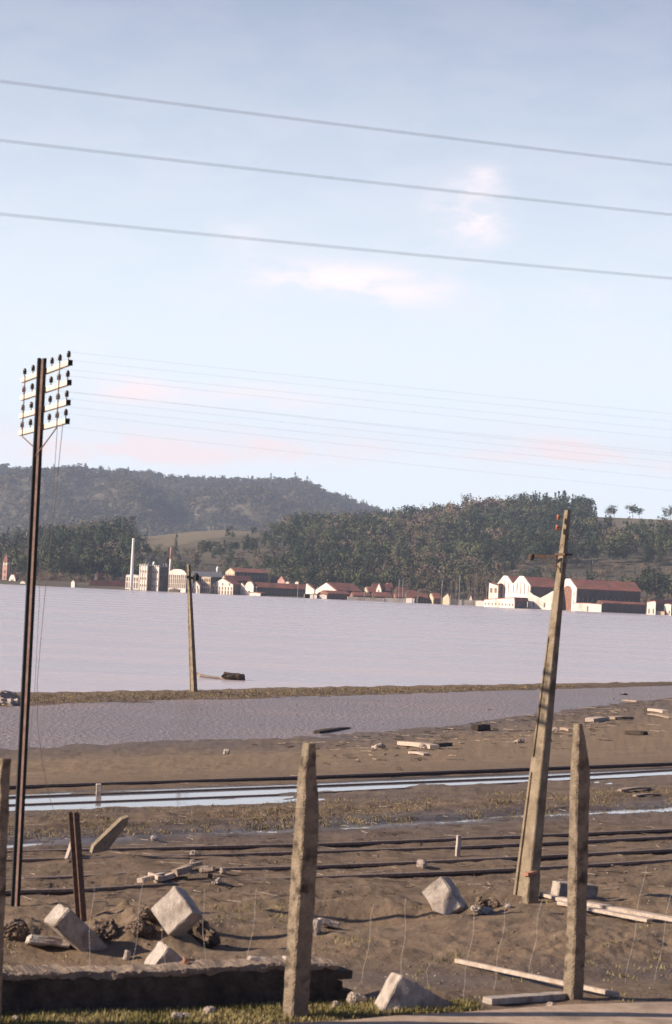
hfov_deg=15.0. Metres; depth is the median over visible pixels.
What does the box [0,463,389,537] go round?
mountain forest
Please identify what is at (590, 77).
sky
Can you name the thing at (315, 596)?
water hut
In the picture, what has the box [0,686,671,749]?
shallow water
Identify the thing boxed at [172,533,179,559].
conifer tree
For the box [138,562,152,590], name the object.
silo tower
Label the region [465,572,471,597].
bare poplar tree
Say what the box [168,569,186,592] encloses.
mill
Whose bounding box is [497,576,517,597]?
warehouse
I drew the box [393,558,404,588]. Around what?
conifer tree
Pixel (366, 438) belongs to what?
telegraph wire
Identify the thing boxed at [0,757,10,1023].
fence post
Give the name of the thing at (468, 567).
eucalyptus tree
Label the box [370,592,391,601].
cottage
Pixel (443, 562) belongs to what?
leafy tree
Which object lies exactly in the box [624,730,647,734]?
driftwood
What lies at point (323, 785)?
rail
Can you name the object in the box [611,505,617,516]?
skyline tree
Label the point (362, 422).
telegraph wire
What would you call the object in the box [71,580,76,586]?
hut
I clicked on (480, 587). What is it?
bare poplar tree
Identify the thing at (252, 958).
stone
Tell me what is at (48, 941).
flat slab
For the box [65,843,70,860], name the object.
splinter
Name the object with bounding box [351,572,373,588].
leafy tree
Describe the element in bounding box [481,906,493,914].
rubble piece
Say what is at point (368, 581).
leafy tree
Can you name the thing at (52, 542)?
eucalyptus tree
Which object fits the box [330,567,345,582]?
leafy tree
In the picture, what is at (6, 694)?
lump
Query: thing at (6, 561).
church tower
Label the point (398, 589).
cottage
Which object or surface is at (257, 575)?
school
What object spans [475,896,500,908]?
earth clod
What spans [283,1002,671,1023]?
path
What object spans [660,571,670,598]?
leafy tree
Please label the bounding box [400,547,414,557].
eucalyptus tree
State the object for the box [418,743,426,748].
lump
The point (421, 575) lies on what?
eucalyptus tree
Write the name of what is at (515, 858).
rail
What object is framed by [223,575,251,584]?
red roof house
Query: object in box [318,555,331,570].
eucalyptus tree
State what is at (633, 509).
skyline tree
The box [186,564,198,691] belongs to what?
stub pole
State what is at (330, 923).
slab
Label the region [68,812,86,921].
rail stake
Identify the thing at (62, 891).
rail
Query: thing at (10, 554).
eucalyptus tree
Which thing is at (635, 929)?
wire netting
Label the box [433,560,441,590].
conifer tree
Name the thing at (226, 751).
marker stone
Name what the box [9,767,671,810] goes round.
ditch water
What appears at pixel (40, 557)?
eucalyptus tree
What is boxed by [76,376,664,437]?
telegraph wire
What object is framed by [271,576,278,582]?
brown house
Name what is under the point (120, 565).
conifer tree
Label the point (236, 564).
eucalyptus tree
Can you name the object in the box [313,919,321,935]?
white stone
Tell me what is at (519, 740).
lump
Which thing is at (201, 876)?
plank
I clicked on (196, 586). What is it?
chapel house
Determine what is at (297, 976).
fence post
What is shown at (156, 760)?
ground
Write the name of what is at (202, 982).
wall
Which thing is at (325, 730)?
driftwood
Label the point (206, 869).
plank
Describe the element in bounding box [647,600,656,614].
gate house
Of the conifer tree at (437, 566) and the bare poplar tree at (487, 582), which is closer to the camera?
the bare poplar tree at (487, 582)
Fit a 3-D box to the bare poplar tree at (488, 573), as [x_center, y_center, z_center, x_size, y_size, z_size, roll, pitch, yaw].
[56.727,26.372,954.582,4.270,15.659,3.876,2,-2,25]
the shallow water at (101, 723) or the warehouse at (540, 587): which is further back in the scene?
the warehouse at (540, 587)
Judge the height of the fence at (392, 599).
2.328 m
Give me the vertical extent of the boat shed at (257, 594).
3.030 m
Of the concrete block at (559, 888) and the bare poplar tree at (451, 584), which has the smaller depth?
the concrete block at (559, 888)
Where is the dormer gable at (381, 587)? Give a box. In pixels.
[376,583,385,591]
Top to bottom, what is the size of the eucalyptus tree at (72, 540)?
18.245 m
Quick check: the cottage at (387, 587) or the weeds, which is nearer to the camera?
the weeds
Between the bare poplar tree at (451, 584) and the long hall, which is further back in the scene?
the bare poplar tree at (451, 584)
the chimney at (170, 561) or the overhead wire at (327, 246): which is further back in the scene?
the chimney at (170, 561)
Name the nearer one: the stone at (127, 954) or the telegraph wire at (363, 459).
the stone at (127, 954)
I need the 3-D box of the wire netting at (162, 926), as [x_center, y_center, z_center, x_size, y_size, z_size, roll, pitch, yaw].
[-1.439,3.618,21.651,2.170,1.146,0.227,4,-2,-31]
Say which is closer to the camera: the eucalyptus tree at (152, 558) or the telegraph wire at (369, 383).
the telegraph wire at (369, 383)
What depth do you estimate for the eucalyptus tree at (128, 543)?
1073.05 m
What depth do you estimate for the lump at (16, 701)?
79.67 m
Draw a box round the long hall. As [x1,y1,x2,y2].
[255,582,312,596]
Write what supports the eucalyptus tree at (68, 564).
on the hills
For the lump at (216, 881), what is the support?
on the ground at (156, 760)
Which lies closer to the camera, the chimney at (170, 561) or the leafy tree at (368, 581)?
the chimney at (170, 561)
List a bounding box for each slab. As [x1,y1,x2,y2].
[25,934,69,947]
[317,918,339,928]
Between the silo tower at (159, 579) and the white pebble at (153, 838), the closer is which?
the white pebble at (153, 838)
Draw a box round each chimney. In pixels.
[129,538,134,589]
[169,547,171,571]
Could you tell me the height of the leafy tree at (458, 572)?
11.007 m
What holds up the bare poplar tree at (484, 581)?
on the hills
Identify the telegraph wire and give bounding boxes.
[26,387,668,452]
[47,367,667,429]
[47,404,665,468]
[62,359,662,420]
[67,427,670,490]
[74,414,671,478]
[75,352,669,413]
[75,399,666,461]
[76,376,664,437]
[76,392,670,455]
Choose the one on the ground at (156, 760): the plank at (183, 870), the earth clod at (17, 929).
the earth clod at (17, 929)
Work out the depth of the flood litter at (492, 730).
74.22 m
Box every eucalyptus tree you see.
[2,545,14,572]
[36,544,53,576]
[37,544,58,570]
[42,524,54,543]
[44,531,57,575]
[59,526,74,555]
[61,553,68,580]
[64,552,77,575]
[69,528,80,544]
[71,537,80,558]
[73,550,85,581]
[75,535,86,574]
[78,544,103,579]
[80,528,95,550]
[81,523,96,547]
[92,528,103,546]
[101,524,118,553]
[101,552,115,575]
[113,516,125,543]
[114,528,131,554]
[124,532,139,554]
[150,551,157,561]
[230,557,240,567]
[272,559,284,574]
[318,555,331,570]
[327,571,345,582]
[354,562,370,590]
[372,551,388,574]
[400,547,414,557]
[416,569,429,589]
[422,554,440,574]
[442,566,459,590]
[461,576,472,599]
[463,561,476,576]
[548,570,555,580]
[646,571,666,596]
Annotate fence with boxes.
[347,597,383,601]
[385,598,403,602]
[460,600,475,605]
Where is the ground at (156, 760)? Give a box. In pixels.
[0,681,671,1023]
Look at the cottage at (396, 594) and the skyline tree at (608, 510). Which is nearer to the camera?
the cottage at (396, 594)
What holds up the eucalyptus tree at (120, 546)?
on the hills
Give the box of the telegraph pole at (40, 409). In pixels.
[10,351,72,906]
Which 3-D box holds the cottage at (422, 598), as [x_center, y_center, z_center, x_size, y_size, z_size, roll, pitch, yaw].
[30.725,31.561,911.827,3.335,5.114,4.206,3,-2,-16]
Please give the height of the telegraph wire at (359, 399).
0.738 m
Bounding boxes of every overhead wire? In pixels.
[0,81,671,164]
[0,140,671,214]
[1,214,671,278]
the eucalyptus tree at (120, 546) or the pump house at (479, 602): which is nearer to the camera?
the pump house at (479, 602)
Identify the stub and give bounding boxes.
[522,874,539,903]
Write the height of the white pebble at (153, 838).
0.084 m
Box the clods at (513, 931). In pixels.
[8,859,671,1001]
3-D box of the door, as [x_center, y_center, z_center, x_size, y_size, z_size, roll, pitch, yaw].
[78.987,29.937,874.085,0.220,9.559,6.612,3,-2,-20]
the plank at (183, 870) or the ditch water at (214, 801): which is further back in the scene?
the ditch water at (214, 801)
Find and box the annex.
[317,590,349,599]
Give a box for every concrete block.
[44,904,108,951]
[144,941,182,964]
[151,886,202,936]
[375,972,455,1011]
[422,877,468,914]
[551,881,597,897]
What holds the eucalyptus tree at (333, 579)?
on the hills
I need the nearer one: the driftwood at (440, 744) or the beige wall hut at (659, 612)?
the driftwood at (440, 744)
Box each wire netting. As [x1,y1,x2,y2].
[88,876,256,969]
[361,898,541,993]
[625,871,671,979]
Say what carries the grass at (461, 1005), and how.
on the ground at (156, 760)
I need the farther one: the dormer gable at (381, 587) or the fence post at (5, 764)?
the dormer gable at (381, 587)
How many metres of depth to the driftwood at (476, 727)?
75.85 m
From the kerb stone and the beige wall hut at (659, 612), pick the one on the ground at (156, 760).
the kerb stone
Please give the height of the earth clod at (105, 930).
0.246 m
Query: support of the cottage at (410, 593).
on the hills
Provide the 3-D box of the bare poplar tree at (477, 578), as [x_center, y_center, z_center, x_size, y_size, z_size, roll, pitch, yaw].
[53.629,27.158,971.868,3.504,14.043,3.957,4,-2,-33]
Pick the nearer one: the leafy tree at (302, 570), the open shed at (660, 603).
the open shed at (660, 603)
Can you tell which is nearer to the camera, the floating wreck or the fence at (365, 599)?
the floating wreck
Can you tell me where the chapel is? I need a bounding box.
[9,574,18,580]
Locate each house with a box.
[192,581,201,592]
[212,578,240,594]
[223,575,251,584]
[240,582,244,594]
[245,581,256,594]
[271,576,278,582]
[278,576,286,582]
[476,600,483,605]
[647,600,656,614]
[664,603,671,614]
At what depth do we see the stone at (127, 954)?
24.54 m
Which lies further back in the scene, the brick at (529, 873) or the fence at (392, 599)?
the fence at (392, 599)
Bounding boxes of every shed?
[169,588,180,591]
[191,571,221,583]
[250,592,265,595]
[484,597,528,608]
[574,603,602,611]
[596,600,645,613]
[646,599,671,613]
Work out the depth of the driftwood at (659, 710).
92.16 m
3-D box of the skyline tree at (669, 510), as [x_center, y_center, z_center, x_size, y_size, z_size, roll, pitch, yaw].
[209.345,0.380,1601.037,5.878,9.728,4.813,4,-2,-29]
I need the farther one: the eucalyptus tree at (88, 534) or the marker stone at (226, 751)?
the eucalyptus tree at (88, 534)
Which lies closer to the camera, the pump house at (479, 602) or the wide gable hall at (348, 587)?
the pump house at (479, 602)
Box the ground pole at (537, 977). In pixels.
[455,958,619,996]
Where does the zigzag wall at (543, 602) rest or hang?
on the water at (95, 639)
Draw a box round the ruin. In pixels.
[443,593,451,604]
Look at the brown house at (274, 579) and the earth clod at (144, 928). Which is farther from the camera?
the brown house at (274, 579)
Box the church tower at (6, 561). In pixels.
[2,555,10,579]
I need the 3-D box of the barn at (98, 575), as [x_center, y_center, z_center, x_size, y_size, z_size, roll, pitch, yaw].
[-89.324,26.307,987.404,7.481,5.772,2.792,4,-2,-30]
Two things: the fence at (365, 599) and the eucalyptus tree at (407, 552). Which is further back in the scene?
the eucalyptus tree at (407, 552)
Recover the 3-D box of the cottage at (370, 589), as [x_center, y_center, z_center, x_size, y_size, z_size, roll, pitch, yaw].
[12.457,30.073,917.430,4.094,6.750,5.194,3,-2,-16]
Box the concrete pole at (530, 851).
[513,510,571,895]
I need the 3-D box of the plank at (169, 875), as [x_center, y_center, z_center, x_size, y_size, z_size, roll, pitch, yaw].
[-1.934,4.301,30.374,0.093,0.143,0.752,2,-2,29]
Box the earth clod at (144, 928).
[125,917,156,937]
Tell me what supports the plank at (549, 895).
on the ground at (156, 760)
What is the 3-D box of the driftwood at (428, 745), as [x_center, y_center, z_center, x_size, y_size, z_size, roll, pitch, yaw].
[1.989,5.679,62.350,0.294,0.252,3.450,3,-2,-11]
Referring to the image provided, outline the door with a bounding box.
[562,586,571,610]
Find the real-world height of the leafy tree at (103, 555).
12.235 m
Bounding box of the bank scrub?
[0,555,671,605]
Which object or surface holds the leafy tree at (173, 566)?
on the hills
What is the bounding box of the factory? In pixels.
[125,574,138,589]
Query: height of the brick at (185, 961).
0.085 m
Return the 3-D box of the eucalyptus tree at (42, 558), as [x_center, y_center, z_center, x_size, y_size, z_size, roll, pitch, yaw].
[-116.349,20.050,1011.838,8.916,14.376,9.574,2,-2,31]
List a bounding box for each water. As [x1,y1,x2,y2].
[0,584,671,692]
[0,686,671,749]
[7,807,671,847]
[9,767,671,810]
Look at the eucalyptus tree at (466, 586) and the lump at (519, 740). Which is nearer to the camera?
the lump at (519, 740)
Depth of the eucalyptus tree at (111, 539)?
1102.90 m
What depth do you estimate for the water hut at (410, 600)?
895.96 m
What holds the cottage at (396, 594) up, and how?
on the hills
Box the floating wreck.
[196,672,244,679]
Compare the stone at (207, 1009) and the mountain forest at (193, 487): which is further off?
the mountain forest at (193, 487)
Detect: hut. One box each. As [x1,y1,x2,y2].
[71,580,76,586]
[310,594,317,598]
[319,594,327,598]
[406,597,415,602]
[656,610,664,614]
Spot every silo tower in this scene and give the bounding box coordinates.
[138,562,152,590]
[151,563,168,590]
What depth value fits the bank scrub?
1046.73 m
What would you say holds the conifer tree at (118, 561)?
on the hills
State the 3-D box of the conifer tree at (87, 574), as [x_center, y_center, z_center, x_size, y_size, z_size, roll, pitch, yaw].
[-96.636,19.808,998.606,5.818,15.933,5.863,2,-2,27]
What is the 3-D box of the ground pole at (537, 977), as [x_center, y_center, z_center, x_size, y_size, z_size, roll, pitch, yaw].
[1.849,4.338,23.889,0.048,0.050,2.231,4,-2,-38]
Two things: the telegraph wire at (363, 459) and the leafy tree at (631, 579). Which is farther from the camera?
the leafy tree at (631, 579)
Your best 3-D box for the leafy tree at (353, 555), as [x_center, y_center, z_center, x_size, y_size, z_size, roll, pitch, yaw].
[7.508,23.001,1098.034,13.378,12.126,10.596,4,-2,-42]
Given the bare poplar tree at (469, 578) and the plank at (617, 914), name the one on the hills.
the bare poplar tree at (469, 578)
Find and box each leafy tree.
[95,552,115,571]
[143,546,151,559]
[168,560,183,569]
[297,565,314,583]
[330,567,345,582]
[339,552,361,565]
[348,569,368,584]
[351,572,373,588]
[361,575,376,587]
[379,566,400,584]
[435,557,455,570]
[435,562,450,573]
[457,570,475,585]
[489,575,501,582]
[620,574,645,589]
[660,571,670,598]
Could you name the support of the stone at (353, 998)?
on the ground at (156, 760)
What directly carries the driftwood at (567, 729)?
on the ground at (156, 760)
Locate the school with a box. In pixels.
[225,568,267,582]
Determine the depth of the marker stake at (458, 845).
34.76 m
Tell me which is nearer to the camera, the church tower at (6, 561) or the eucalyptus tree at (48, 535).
the church tower at (6, 561)
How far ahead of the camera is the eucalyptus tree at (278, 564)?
1088.37 m
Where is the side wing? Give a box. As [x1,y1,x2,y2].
[488,582,502,598]
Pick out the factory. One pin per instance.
(135, 582)
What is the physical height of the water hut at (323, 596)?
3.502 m
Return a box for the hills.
[0,472,671,612]
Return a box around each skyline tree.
[461,493,470,507]
[604,507,614,516]
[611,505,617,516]
[625,504,638,516]
[665,505,671,519]
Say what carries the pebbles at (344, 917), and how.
on the ground at (156, 760)
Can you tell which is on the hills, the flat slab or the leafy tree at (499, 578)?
the leafy tree at (499, 578)
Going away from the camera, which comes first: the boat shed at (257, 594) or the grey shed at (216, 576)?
the boat shed at (257, 594)
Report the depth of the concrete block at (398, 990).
21.84 m
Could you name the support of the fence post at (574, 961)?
on the ground at (156, 760)
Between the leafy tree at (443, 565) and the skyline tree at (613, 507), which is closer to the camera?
the leafy tree at (443, 565)
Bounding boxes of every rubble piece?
[471,905,480,911]
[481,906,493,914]
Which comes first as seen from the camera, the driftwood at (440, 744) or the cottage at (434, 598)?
the driftwood at (440, 744)
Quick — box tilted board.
[89,815,128,853]
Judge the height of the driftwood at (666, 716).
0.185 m
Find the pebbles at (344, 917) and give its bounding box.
[11,776,666,997]
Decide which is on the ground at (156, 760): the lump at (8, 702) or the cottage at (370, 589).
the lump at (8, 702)
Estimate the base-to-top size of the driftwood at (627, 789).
0.073 m
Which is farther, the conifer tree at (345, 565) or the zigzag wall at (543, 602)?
the conifer tree at (345, 565)
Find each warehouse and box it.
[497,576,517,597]
[511,576,554,605]
[562,579,641,610]
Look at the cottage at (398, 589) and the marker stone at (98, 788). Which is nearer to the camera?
the marker stone at (98, 788)
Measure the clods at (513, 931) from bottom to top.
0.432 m
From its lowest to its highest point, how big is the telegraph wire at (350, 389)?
0.738 m
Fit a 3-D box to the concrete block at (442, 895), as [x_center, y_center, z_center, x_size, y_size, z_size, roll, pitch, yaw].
[1.233,4.384,28.967,0.500,0.530,0.330,2,-2,24]
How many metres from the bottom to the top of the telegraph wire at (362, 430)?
0.869 m
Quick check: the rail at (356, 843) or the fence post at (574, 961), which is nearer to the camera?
the fence post at (574, 961)
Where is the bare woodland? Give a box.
[0,494,671,590]
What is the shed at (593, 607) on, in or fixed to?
on the water at (95, 639)
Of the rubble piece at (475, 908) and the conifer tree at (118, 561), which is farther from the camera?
the conifer tree at (118, 561)
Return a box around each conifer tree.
[10,540,19,574]
[81,543,93,581]
[114,549,121,580]
[117,552,124,580]
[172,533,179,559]
[340,558,348,582]
[385,557,395,580]
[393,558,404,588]
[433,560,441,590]
[475,565,483,598]
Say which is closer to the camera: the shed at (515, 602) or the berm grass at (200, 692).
the berm grass at (200, 692)
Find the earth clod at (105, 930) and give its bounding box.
[90,919,118,941]
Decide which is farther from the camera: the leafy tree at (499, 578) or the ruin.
the leafy tree at (499, 578)
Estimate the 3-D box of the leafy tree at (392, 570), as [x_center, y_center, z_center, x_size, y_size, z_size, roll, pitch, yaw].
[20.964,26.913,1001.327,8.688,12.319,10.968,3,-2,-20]
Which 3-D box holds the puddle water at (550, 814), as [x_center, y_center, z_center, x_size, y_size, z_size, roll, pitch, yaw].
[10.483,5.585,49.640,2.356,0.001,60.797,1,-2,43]
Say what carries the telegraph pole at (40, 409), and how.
on the ground at (156, 760)
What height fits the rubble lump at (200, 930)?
0.444 m
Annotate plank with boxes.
[137,872,164,882]
[148,872,162,880]
[154,872,175,882]
[171,865,192,876]
[180,861,202,866]
[188,873,212,878]
[199,866,215,872]
[539,892,560,900]
[556,897,671,921]
[557,901,651,921]
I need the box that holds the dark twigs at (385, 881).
[6,796,671,907]
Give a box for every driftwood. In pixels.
[314,727,350,733]
[397,741,438,748]
[408,751,428,755]
[419,742,452,748]
[471,724,489,730]
[560,727,572,731]
[585,717,609,721]
[609,716,633,718]
[617,787,651,791]
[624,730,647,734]
[633,793,660,796]
[647,708,668,712]
[647,713,671,718]
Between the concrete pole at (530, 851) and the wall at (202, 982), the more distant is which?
the concrete pole at (530, 851)
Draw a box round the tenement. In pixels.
[201,576,212,593]
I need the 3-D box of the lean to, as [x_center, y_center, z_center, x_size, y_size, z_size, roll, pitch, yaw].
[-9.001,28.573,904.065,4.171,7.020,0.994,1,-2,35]
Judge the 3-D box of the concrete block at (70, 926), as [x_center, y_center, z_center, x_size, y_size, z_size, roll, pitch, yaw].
[-2.461,4.142,24.786,0.765,0.696,0.278,4,-2,-37]
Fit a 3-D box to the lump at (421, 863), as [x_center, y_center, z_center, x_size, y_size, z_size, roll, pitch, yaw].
[1.107,4.542,33.005,0.145,0.128,0.134,1,-2,36]
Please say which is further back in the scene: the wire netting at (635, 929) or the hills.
the hills
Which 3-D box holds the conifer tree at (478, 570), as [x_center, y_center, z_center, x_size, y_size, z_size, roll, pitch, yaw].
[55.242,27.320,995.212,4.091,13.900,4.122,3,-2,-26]
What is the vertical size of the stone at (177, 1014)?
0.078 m
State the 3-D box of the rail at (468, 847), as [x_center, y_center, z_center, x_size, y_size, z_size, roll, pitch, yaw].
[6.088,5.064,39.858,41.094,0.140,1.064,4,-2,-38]
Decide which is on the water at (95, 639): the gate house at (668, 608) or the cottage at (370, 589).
the gate house at (668, 608)
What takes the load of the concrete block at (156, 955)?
on the ground at (156, 760)
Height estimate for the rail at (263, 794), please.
0.140 m
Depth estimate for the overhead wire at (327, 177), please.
9.72 m
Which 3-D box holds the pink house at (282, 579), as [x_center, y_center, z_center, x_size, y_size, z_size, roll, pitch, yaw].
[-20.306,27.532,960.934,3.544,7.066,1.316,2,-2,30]
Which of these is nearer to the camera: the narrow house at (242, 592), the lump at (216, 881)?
the lump at (216, 881)
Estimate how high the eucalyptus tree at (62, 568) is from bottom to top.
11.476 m
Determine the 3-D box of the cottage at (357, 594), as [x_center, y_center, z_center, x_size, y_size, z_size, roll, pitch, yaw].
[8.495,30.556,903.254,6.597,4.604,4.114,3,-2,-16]
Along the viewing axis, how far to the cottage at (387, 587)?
931.51 m
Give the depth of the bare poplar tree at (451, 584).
952.78 m
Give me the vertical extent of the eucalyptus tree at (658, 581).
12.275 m
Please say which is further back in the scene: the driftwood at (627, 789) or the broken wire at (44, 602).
the driftwood at (627, 789)
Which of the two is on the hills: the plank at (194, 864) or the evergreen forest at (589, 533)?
the evergreen forest at (589, 533)
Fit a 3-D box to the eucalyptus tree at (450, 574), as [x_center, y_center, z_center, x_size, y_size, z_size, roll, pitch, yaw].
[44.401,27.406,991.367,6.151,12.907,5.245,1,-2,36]
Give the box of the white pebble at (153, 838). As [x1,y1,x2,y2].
[150,835,157,840]
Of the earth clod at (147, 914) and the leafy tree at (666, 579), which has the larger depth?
the leafy tree at (666, 579)
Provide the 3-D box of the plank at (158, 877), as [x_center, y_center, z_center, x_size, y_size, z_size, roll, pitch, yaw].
[-2.116,4.270,30.000,0.091,0.067,0.439,3,-2,-19]
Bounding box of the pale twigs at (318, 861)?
[8,800,659,907]
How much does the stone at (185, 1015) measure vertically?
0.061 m
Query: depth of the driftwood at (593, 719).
82.62 m
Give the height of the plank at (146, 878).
0.097 m
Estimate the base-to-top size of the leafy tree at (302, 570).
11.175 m
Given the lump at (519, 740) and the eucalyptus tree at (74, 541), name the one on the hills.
the eucalyptus tree at (74, 541)
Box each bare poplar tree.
[448,573,453,592]
[453,569,458,601]
[464,562,474,595]
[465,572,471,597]
[474,565,481,593]
[478,572,483,599]
[482,562,494,585]
[483,568,491,598]
[483,570,487,591]
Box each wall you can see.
[2,955,352,1014]
[527,590,553,609]
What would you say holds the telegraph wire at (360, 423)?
attached to the telegraph pole at (40, 409)
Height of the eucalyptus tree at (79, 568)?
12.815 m
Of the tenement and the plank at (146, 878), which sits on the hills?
the tenement
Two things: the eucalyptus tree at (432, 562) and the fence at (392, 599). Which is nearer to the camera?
the fence at (392, 599)
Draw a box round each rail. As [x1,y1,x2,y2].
[5,859,671,895]
[6,836,671,861]
[6,848,671,878]
[7,828,671,852]
[9,769,671,797]
[9,776,649,805]
[10,762,671,788]
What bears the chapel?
on the hills
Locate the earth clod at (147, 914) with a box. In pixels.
[137,908,157,922]
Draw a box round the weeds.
[4,899,670,1001]
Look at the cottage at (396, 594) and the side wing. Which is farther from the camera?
the cottage at (396, 594)
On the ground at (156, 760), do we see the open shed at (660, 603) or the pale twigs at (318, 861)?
the pale twigs at (318, 861)
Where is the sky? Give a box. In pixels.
[0,0,671,519]
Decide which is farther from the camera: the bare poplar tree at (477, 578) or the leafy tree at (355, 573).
the leafy tree at (355, 573)
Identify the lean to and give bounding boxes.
[305,583,315,593]
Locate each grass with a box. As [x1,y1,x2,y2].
[1,684,574,705]
[1,996,482,1023]
[8,784,671,838]
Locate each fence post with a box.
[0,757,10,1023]
[282,743,318,1018]
[563,723,589,999]
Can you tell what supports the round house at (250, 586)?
on the hills
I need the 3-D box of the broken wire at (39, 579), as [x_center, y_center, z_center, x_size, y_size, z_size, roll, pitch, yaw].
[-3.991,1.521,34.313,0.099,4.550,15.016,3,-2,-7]
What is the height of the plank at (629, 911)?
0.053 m
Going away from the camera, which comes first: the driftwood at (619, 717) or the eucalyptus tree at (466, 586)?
the driftwood at (619, 717)
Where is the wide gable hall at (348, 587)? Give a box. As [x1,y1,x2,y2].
[315,582,362,593]
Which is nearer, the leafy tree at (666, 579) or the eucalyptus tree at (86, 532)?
the leafy tree at (666, 579)
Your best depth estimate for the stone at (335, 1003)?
21.86 m
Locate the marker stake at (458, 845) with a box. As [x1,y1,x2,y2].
[455,835,461,856]
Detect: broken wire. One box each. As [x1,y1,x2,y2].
[28,424,57,753]
[37,423,62,809]
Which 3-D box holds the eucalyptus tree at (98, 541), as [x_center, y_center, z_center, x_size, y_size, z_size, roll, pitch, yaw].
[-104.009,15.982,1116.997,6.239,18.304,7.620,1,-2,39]
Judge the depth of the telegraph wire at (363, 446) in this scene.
28.20 m
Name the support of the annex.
on the hills
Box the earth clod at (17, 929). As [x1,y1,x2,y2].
[4,919,29,940]
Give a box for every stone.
[96,783,101,794]
[123,950,130,959]
[171,1012,182,1019]
[182,1012,189,1018]
[203,1006,215,1013]
[223,749,229,754]
[247,955,265,960]
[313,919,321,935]
[331,1001,340,1007]
[346,991,366,1004]
[482,991,566,1004]
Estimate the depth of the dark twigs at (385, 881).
33.22 m
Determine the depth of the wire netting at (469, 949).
22.43 m
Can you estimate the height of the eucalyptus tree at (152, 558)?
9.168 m
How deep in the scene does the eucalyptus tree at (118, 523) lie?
1164.56 m
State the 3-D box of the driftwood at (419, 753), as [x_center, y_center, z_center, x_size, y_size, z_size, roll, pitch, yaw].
[1.892,5.518,58.572,0.215,0.072,0.622,4,-2,-33]
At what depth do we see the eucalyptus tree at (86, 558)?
993.45 m
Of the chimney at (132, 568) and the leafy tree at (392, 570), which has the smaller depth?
the chimney at (132, 568)
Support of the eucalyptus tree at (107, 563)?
on the hills
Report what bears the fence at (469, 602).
in the water at (95, 639)
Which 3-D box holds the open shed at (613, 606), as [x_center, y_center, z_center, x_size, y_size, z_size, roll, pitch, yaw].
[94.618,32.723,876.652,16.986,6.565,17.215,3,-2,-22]
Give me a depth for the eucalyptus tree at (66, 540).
1091.66 m
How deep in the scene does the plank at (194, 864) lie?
31.36 m
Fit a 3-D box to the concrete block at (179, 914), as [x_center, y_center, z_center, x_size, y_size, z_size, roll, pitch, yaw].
[-1.560,3.937,25.165,0.488,0.522,0.363,2,-2,27]
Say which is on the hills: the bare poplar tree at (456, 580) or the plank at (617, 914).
the bare poplar tree at (456, 580)
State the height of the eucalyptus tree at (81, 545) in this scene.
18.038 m
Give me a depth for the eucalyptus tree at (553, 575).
991.30 m
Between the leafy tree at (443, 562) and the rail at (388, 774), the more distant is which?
the leafy tree at (443, 562)
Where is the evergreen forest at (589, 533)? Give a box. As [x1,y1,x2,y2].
[0,490,671,596]
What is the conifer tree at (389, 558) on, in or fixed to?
on the hills
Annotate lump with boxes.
[0,690,20,698]
[0,698,15,705]
[8,698,19,704]
[188,917,220,948]
[212,877,220,884]
[219,867,225,873]
[371,743,385,748]
[416,859,426,867]
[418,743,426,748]
[513,739,524,742]
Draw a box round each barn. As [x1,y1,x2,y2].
[87,580,125,586]
[94,572,114,580]
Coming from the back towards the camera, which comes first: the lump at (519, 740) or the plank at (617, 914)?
the lump at (519, 740)
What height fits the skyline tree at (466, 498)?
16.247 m
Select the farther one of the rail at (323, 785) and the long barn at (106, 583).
the long barn at (106, 583)
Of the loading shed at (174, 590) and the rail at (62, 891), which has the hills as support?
the loading shed at (174, 590)
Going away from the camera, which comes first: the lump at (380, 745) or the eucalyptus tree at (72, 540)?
the lump at (380, 745)
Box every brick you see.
[181,958,189,964]
[523,871,537,875]
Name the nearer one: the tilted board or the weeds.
the weeds
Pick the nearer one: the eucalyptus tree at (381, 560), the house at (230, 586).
the house at (230, 586)
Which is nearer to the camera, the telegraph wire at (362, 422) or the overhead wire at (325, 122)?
the overhead wire at (325, 122)
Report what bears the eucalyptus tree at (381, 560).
on the hills
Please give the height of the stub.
0.461 m
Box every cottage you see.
[350,592,370,597]
[365,586,376,594]
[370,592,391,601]
[371,583,390,591]
[392,592,404,598]
[393,587,405,594]
[404,590,417,602]
[416,593,428,602]
[427,593,440,603]
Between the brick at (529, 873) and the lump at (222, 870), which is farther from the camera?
the lump at (222, 870)
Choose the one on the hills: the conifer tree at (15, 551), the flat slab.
the conifer tree at (15, 551)
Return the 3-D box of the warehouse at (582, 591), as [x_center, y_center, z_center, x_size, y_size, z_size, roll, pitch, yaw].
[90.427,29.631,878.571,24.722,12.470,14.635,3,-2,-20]
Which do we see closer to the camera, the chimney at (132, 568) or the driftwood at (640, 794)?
the driftwood at (640, 794)
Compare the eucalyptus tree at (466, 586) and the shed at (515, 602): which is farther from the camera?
the eucalyptus tree at (466, 586)
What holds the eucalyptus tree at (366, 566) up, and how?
on the hills
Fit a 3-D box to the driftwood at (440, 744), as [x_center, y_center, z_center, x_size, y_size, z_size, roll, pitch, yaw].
[2.432,5.675,62.174,0.193,0.130,2.785,2,-2,16]
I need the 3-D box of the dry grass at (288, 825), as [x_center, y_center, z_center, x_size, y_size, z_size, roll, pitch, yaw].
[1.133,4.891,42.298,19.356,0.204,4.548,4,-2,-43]
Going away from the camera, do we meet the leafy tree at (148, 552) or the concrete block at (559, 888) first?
the concrete block at (559, 888)

